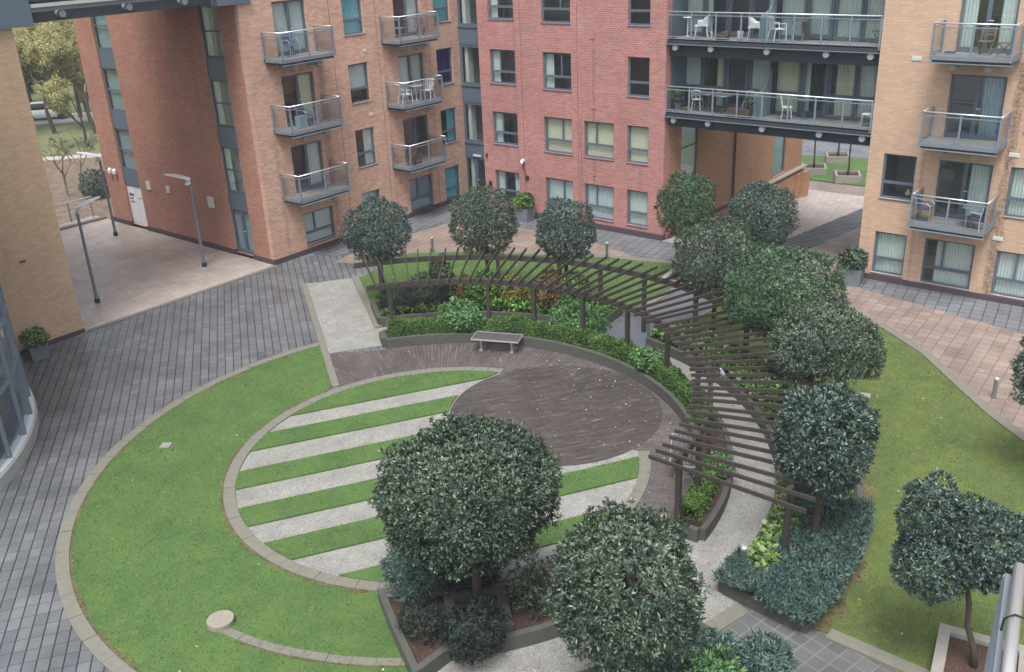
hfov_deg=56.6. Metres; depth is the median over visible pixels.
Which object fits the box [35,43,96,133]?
park tree
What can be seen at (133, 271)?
paving
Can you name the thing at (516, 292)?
yellow leaf shrub
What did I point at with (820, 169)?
tree planter
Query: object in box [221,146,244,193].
window
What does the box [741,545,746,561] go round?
bollard
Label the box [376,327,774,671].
path
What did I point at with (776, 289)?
clipped tree
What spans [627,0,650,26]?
window
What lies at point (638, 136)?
window
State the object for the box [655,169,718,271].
clipped tree
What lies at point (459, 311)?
sprawling shrub
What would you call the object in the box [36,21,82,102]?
park tree
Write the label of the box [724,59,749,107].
glazed door
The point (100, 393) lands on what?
paving
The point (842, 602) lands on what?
soil
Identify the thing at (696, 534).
bed wall
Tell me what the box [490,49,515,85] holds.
window
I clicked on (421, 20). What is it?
folding chair
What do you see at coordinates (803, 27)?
folding table
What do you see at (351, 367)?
path
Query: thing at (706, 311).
kerb
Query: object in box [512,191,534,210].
potted shrub
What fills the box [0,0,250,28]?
glazed bridge
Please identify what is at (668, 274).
tree pit
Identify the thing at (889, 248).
window
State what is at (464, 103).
window
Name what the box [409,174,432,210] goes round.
window
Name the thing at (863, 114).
cafe chair
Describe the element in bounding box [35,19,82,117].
park tree
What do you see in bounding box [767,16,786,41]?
armchair
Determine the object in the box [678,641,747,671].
fresh shrub
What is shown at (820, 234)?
paving
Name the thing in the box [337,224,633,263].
paving
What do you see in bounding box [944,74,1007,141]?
french door
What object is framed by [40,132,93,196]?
park tree
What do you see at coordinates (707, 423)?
pergola
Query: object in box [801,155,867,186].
lawn
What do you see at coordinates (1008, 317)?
paving
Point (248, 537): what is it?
kerb
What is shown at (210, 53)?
window
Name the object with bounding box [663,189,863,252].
paving
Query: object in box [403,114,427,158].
french door
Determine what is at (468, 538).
clipped tree
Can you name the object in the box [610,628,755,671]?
soil
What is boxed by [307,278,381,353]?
path
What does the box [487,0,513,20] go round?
window
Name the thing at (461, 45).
window
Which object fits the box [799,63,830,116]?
glazed door
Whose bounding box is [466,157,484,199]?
entrance door
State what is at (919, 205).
metal armchair
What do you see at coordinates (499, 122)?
window
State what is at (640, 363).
sprawling shrub
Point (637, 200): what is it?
window
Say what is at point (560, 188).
window
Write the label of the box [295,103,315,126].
metal armchair
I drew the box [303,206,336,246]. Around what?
window
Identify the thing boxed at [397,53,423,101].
french door
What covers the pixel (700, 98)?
cafe chair
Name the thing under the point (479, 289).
broadleaf shrub
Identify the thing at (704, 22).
armchair
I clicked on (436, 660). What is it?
bed wall
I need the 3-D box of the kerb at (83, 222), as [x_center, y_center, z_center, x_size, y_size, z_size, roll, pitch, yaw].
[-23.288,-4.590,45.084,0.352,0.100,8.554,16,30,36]
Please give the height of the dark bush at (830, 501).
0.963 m
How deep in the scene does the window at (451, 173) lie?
47.99 m
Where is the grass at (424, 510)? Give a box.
[70,252,1023,671]
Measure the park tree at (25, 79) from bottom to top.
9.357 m
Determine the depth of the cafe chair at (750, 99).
37.63 m
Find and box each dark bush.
[393,597,451,645]
[437,591,515,668]
[793,488,840,521]
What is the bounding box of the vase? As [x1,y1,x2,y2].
[905,188,910,195]
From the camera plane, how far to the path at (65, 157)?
69.07 m
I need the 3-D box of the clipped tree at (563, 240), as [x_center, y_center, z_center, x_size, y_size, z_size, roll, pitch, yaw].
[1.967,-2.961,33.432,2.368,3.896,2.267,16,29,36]
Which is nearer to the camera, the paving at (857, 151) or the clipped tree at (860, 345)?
the clipped tree at (860, 345)
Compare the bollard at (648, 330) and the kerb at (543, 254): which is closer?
the bollard at (648, 330)
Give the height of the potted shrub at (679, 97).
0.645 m
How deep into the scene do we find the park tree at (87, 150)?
60.09 m
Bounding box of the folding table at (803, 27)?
[789,20,808,40]
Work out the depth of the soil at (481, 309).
33.81 m
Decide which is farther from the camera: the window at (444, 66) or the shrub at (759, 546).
the window at (444, 66)
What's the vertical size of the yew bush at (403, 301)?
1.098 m
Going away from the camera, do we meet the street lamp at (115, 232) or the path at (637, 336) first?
the path at (637, 336)
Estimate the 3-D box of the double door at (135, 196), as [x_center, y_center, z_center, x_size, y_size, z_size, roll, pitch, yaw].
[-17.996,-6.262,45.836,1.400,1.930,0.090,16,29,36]
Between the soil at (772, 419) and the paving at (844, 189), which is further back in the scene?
the paving at (844, 189)
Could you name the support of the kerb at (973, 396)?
on the paving at (100, 393)
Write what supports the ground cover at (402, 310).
on the soil at (481, 309)
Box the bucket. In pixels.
[737,31,743,39]
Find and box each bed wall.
[370,295,622,331]
[377,588,615,671]
[379,325,733,542]
[579,620,773,671]
[646,335,863,633]
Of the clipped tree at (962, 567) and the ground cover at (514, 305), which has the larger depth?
the ground cover at (514, 305)
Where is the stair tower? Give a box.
[457,0,517,202]
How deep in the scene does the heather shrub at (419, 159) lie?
43.89 m
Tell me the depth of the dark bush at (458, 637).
17.64 m
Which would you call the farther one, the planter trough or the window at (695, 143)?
the window at (695, 143)
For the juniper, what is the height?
0.577 m
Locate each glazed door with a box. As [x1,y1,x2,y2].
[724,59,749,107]
[728,0,752,35]
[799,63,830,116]
[805,0,835,40]
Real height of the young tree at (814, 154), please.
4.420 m
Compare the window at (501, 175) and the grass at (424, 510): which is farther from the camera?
the window at (501, 175)
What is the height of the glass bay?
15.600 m
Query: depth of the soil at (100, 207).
60.29 m
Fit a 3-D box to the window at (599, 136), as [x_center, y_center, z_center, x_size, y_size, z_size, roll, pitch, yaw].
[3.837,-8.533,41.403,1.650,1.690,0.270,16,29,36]
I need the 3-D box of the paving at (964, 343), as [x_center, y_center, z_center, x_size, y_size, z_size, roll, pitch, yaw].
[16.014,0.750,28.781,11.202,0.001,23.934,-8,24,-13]
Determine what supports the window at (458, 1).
in the stair tower
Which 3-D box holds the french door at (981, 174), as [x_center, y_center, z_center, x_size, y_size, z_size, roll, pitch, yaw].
[15.579,-4.982,32.782,1.770,2.180,0.190,16,29,36]
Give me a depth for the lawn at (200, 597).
21.04 m
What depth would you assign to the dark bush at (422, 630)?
18.11 m
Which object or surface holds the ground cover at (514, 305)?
on the soil at (481, 309)
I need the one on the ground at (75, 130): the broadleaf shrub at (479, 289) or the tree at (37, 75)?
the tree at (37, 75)
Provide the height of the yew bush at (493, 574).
1.632 m
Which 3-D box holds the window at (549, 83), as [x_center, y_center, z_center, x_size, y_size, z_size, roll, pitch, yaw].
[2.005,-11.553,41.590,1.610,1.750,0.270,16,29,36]
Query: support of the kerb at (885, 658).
on the paving at (100, 393)
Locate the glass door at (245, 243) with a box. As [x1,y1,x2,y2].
[231,209,254,254]
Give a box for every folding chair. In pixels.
[413,15,425,35]
[871,30,881,42]
[976,26,997,54]
[997,37,1013,57]
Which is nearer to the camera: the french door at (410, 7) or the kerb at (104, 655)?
the kerb at (104, 655)
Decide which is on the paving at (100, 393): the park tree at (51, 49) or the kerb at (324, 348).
the kerb at (324, 348)
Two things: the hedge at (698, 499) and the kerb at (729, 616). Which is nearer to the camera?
the kerb at (729, 616)
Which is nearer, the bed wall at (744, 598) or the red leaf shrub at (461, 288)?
the bed wall at (744, 598)
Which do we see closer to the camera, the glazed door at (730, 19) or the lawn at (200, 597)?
the lawn at (200, 597)
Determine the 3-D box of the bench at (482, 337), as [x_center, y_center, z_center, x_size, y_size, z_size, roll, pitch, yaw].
[-0.478,0.236,31.071,1.600,0.480,0.652,4,24,15]
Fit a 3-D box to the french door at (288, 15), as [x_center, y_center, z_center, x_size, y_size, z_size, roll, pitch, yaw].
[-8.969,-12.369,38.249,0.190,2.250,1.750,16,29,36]
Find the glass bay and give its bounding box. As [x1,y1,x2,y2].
[0,283,38,492]
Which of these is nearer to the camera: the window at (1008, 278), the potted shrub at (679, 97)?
the window at (1008, 278)
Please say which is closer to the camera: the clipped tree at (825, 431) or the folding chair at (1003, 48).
the clipped tree at (825, 431)
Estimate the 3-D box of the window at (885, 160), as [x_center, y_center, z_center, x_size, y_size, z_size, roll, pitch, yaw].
[13.787,-5.646,33.928,1.180,1.665,0.180,16,29,36]
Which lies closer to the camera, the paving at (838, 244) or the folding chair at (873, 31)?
the folding chair at (873, 31)
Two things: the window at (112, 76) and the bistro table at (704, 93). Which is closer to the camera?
the bistro table at (704, 93)
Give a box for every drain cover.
[159,442,172,447]
[860,392,870,397]
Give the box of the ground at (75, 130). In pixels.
[29,72,474,204]
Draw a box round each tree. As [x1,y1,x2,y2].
[12,26,34,39]
[12,30,37,77]
[13,29,34,52]
[14,21,78,133]
[16,22,43,102]
[22,21,89,122]
[26,22,79,88]
[31,71,87,145]
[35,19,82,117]
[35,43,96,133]
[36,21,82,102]
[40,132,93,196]
[48,127,96,185]
[61,24,89,100]
[337,194,412,300]
[366,411,563,608]
[447,184,519,277]
[533,196,599,277]
[540,496,710,671]
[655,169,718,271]
[669,213,758,330]
[718,240,850,378]
[723,180,801,280]
[764,295,888,407]
[771,379,881,543]
[813,140,815,167]
[846,144,851,174]
[888,467,1023,668]
[1009,332,1023,405]
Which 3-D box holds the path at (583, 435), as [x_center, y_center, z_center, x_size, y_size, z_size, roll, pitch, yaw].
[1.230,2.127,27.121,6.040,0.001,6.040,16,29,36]
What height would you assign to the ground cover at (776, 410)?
0.472 m
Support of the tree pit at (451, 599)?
on the soil at (421, 652)
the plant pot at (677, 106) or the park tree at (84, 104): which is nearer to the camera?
the plant pot at (677, 106)
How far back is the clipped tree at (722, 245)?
29.40 m
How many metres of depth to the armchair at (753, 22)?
35.91 m
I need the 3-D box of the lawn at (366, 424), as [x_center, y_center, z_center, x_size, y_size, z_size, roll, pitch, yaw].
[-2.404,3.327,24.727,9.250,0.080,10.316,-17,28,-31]
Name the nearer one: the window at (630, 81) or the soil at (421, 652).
the soil at (421, 652)
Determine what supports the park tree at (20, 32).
on the ground at (75, 130)
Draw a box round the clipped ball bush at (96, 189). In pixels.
[78,168,109,198]
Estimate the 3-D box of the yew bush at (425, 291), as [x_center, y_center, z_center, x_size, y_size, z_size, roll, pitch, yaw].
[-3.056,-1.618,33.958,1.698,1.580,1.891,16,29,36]
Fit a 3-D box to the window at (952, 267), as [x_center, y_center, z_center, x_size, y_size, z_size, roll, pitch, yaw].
[15.547,-2.567,33.897,1.750,1.830,0.270,16,29,36]
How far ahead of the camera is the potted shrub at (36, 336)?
31.77 m
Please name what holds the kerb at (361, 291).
on the paving at (100, 393)
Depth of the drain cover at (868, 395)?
27.13 m
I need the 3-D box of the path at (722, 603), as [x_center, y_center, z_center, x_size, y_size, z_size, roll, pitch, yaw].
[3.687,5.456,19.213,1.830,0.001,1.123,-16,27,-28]
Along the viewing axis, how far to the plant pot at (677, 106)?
38.83 m
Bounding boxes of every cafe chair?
[691,90,702,109]
[742,90,755,109]
[781,96,791,117]
[860,110,873,124]
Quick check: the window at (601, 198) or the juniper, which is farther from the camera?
the window at (601, 198)
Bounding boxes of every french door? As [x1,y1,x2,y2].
[271,0,307,56]
[281,72,316,126]
[291,140,324,192]
[395,0,418,37]
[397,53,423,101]
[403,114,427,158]
[934,160,993,222]
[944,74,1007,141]
[956,0,1019,53]
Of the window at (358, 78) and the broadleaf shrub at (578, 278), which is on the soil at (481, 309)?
the broadleaf shrub at (578, 278)
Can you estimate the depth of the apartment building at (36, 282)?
31.69 m
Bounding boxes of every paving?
[0,205,1023,671]
[59,215,272,329]
[299,203,1023,333]
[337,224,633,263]
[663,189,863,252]
[750,265,1023,431]
[751,208,862,261]
[786,226,860,271]
[802,103,869,195]
[809,181,864,195]
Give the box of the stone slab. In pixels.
[206,610,234,632]
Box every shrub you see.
[17,325,50,348]
[405,150,422,165]
[428,252,456,301]
[437,299,485,330]
[453,273,477,297]
[465,269,506,302]
[499,271,529,302]
[503,554,564,617]
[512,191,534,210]
[530,266,573,309]
[548,297,612,339]
[557,270,591,307]
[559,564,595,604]
[629,654,692,671]
[630,344,670,373]
[671,88,684,102]
[678,624,746,671]
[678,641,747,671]
[694,450,738,478]
[731,626,799,671]
[739,482,803,571]
[743,93,753,108]
[774,462,810,487]
[836,246,869,271]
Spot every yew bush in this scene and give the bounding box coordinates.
[374,287,416,314]
[377,536,446,605]
[400,270,448,311]
[437,518,505,594]
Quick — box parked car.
[30,101,71,119]
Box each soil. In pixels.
[42,151,113,224]
[236,640,405,667]
[376,296,595,320]
[386,327,727,526]
[388,548,619,663]
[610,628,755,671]
[653,332,857,580]
[794,377,878,629]
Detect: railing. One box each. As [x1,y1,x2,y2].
[54,196,93,221]
[983,562,1023,671]
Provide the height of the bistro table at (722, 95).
0.698 m
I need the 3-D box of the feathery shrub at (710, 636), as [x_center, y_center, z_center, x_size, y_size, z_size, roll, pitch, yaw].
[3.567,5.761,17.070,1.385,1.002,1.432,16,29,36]
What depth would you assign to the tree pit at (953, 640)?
17.32 m
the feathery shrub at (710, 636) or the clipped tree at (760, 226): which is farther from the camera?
the clipped tree at (760, 226)
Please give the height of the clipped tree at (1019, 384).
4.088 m
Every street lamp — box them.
[74,196,99,302]
[76,152,117,235]
[164,174,206,266]
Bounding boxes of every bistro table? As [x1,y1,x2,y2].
[410,84,421,100]
[701,92,715,111]
[714,94,732,112]
[798,98,812,118]
[963,205,983,228]
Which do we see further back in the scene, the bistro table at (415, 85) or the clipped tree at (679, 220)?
the bistro table at (415, 85)
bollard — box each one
[430,237,433,251]
[605,242,608,259]
[646,323,649,337]
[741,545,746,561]
[991,377,999,398]
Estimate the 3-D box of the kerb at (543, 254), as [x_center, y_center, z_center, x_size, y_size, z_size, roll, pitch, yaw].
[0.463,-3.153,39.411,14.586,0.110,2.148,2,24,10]
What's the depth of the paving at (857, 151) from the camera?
61.32 m
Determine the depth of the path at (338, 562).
24.02 m
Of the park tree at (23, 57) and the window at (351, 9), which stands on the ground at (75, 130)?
the park tree at (23, 57)
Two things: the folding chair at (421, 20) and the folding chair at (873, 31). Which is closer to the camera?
the folding chair at (873, 31)
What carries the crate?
on the glazed bridge at (830, 62)
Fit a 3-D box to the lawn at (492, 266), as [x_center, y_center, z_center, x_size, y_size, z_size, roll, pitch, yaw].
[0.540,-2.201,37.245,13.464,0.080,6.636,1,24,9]
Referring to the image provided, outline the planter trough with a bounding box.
[726,107,751,117]
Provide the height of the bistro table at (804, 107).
0.698 m
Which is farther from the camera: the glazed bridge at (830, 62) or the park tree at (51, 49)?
the park tree at (51, 49)
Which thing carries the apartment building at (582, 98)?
on the ground at (75, 130)
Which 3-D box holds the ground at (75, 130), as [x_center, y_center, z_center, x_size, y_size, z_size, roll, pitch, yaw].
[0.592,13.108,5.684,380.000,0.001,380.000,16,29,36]
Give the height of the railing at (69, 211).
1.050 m
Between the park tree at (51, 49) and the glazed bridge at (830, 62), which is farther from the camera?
the park tree at (51, 49)
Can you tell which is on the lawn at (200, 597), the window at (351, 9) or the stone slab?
the stone slab
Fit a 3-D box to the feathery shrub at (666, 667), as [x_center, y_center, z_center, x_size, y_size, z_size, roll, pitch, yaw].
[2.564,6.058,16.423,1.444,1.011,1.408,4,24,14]
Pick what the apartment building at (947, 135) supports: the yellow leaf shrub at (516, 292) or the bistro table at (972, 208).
the bistro table at (972, 208)
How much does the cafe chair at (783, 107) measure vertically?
0.856 m
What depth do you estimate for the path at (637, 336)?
32.89 m
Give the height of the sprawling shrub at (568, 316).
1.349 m
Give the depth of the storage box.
38.64 m
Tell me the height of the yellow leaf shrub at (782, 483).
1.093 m
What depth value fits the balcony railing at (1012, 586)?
4.99 m
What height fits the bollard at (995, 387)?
0.650 m
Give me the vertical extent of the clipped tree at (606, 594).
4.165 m
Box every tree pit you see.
[443,585,513,636]
[660,268,701,286]
[931,623,1023,671]
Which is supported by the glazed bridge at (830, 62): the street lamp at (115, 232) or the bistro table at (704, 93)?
the bistro table at (704, 93)
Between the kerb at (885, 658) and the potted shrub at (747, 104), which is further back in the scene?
the potted shrub at (747, 104)
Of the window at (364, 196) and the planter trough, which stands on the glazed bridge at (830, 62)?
the planter trough
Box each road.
[34,112,93,124]
[803,139,864,145]
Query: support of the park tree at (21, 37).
on the ground at (75, 130)
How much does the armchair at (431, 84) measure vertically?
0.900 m
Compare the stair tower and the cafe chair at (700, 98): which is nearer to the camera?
the cafe chair at (700, 98)
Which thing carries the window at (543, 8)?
in the apartment building at (582, 98)
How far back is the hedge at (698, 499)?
30.00 m
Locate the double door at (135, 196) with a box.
[127,185,147,225]
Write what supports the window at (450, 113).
in the apartment building at (207, 99)
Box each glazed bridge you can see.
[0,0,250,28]
[664,0,885,145]
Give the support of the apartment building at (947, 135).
on the ground at (75, 130)
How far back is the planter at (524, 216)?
44.27 m
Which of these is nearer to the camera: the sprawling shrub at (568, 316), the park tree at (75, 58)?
the sprawling shrub at (568, 316)
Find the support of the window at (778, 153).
in the apartment building at (582, 98)
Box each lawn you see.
[72,346,407,671]
[235,371,638,582]
[359,252,679,312]
[698,290,1023,671]
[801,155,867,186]
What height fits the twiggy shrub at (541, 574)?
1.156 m
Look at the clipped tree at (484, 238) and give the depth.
33.94 m
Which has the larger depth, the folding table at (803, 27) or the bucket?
the bucket
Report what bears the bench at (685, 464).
on the path at (351, 367)
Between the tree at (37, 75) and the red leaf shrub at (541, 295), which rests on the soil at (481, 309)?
the red leaf shrub at (541, 295)
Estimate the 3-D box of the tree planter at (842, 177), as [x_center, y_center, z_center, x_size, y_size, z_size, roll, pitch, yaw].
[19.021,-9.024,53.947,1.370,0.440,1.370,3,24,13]
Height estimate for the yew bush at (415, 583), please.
1.621 m
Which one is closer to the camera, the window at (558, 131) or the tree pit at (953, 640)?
the tree pit at (953, 640)
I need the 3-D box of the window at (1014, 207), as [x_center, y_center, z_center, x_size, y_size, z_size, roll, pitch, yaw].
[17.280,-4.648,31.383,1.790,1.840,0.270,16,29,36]
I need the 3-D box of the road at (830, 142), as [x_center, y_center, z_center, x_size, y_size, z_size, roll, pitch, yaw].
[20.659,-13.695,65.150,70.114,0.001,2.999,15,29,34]
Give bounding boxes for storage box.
[295,115,306,127]
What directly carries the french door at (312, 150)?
in the apartment building at (207, 99)
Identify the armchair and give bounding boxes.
[281,33,300,55]
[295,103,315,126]
[395,84,413,103]
[420,78,434,99]
[694,14,709,36]
[747,17,759,38]
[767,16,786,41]
[914,196,934,221]
[964,206,990,232]
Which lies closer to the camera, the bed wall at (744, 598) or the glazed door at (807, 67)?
the bed wall at (744, 598)
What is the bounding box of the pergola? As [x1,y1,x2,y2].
[354,247,844,557]
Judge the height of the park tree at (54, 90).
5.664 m
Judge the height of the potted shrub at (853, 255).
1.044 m
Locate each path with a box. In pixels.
[43,153,101,160]
[235,373,638,581]
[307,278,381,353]
[330,343,693,591]
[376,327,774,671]
[450,365,661,465]
[598,273,724,347]
[704,590,739,622]
[721,606,898,671]
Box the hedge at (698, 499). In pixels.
[385,313,723,521]
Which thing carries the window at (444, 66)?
in the apartment building at (207, 99)
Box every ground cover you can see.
[380,301,448,316]
[449,289,616,319]
[650,321,798,394]
[748,385,856,499]
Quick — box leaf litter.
[72,237,1007,671]
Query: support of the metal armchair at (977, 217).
on the apartment building at (947, 135)
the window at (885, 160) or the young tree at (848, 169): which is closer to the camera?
the window at (885, 160)
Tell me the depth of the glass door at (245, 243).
41.16 m
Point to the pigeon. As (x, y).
(722, 373)
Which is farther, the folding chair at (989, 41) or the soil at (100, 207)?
the soil at (100, 207)
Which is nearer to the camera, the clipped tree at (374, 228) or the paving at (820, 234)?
the clipped tree at (374, 228)
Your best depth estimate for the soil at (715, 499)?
22.77 m
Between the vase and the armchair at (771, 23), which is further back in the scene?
the armchair at (771, 23)
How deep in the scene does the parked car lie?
83.73 m
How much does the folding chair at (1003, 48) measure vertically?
0.870 m
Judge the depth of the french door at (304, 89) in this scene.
39.62 m
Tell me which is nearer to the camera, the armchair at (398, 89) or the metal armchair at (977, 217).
the metal armchair at (977, 217)
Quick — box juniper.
[711,495,877,627]
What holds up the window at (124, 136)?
in the apartment building at (207, 99)
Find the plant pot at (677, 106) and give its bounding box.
[674,102,681,109]
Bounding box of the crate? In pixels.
[714,31,730,37]
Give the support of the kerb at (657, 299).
on the paving at (100, 393)
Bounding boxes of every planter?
[25,343,49,361]
[515,206,535,222]
[801,163,826,174]
[825,152,850,162]
[834,170,861,183]
[839,263,865,287]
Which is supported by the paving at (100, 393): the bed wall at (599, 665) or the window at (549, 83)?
the bed wall at (599, 665)
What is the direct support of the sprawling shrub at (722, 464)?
on the soil at (715, 499)
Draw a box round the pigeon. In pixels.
[720,368,726,377]
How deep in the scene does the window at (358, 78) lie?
41.73 m
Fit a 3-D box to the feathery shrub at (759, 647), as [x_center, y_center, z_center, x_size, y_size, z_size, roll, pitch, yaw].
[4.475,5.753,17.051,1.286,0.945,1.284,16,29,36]
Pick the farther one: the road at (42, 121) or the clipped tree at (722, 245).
the road at (42, 121)
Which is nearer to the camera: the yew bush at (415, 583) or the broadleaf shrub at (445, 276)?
the yew bush at (415, 583)
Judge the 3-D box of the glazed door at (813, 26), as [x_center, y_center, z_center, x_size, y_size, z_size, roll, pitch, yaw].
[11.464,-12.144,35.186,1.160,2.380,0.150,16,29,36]
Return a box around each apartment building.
[0,28,85,362]
[72,0,471,264]
[476,0,809,244]
[859,0,1023,306]
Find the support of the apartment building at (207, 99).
on the paving at (100, 393)
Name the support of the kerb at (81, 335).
on the paving at (100, 393)
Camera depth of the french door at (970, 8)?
30.70 m
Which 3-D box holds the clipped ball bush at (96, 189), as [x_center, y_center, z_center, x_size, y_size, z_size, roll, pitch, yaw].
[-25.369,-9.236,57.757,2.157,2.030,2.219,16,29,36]
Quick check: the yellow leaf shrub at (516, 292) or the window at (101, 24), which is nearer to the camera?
the yellow leaf shrub at (516, 292)
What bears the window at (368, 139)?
in the apartment building at (207, 99)
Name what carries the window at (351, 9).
in the apartment building at (207, 99)
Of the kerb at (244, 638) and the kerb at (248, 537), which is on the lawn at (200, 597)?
the kerb at (244, 638)
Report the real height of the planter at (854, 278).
0.663 m
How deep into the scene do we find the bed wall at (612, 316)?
33.34 m
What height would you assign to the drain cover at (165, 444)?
0.025 m
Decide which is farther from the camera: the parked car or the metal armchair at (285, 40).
the parked car
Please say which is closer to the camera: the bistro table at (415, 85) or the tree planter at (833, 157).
the bistro table at (415, 85)
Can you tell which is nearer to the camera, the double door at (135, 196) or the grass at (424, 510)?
the grass at (424, 510)
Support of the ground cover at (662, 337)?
on the soil at (772, 419)
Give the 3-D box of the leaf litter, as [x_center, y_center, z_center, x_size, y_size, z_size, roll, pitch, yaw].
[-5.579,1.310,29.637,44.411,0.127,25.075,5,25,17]
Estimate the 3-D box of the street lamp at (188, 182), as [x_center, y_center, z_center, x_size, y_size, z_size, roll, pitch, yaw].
[-13.511,-4.763,39.446,1.000,4.090,0.623,-11,25,-19]
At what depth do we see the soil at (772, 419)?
26.20 m
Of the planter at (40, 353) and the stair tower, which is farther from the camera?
the stair tower
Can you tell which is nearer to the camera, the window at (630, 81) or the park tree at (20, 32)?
the window at (630, 81)
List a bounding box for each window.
[92,16,112,49]
[102,68,124,111]
[115,128,136,170]
[198,5,223,58]
[210,79,234,127]
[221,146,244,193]
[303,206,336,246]
[341,0,364,36]
[348,62,371,105]
[355,127,377,169]
[362,189,379,213]
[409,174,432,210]
[433,0,450,23]
[436,47,454,86]
[440,108,458,145]
[444,165,459,197]
[457,0,505,25]
[459,44,508,85]
[463,101,510,143]
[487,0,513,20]
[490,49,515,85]
[493,111,518,146]
[496,170,519,203]
[511,173,513,199]
[540,0,570,24]
[542,52,571,92]
[544,117,572,155]
[547,177,572,212]
[584,121,613,161]
[586,183,613,222]
[626,125,648,165]
[626,190,647,228]
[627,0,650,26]
[627,57,649,98]
[681,128,697,177]
[772,136,785,176]
[870,231,906,278]
[878,153,916,202]
[919,238,975,291]
[989,251,1023,300]
[1002,167,1023,220]
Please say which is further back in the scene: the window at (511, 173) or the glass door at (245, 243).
the window at (511, 173)
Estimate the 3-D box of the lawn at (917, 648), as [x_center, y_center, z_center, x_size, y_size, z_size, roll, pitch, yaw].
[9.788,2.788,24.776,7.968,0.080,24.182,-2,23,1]
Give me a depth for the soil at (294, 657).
18.20 m
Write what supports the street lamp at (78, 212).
on the paving at (133, 271)
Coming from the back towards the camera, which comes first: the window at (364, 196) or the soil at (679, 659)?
the window at (364, 196)
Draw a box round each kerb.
[55,342,319,671]
[59,216,106,230]
[76,265,277,337]
[219,628,404,665]
[223,367,650,593]
[301,283,338,387]
[349,249,700,270]
[351,275,381,327]
[630,288,675,314]
[686,286,752,322]
[705,603,749,631]
[785,291,1023,441]
[825,629,930,671]
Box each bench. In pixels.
[471,331,522,353]
[669,433,695,478]
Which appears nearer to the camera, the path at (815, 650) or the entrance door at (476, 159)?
the path at (815, 650)
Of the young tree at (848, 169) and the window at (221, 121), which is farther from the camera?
the young tree at (848, 169)

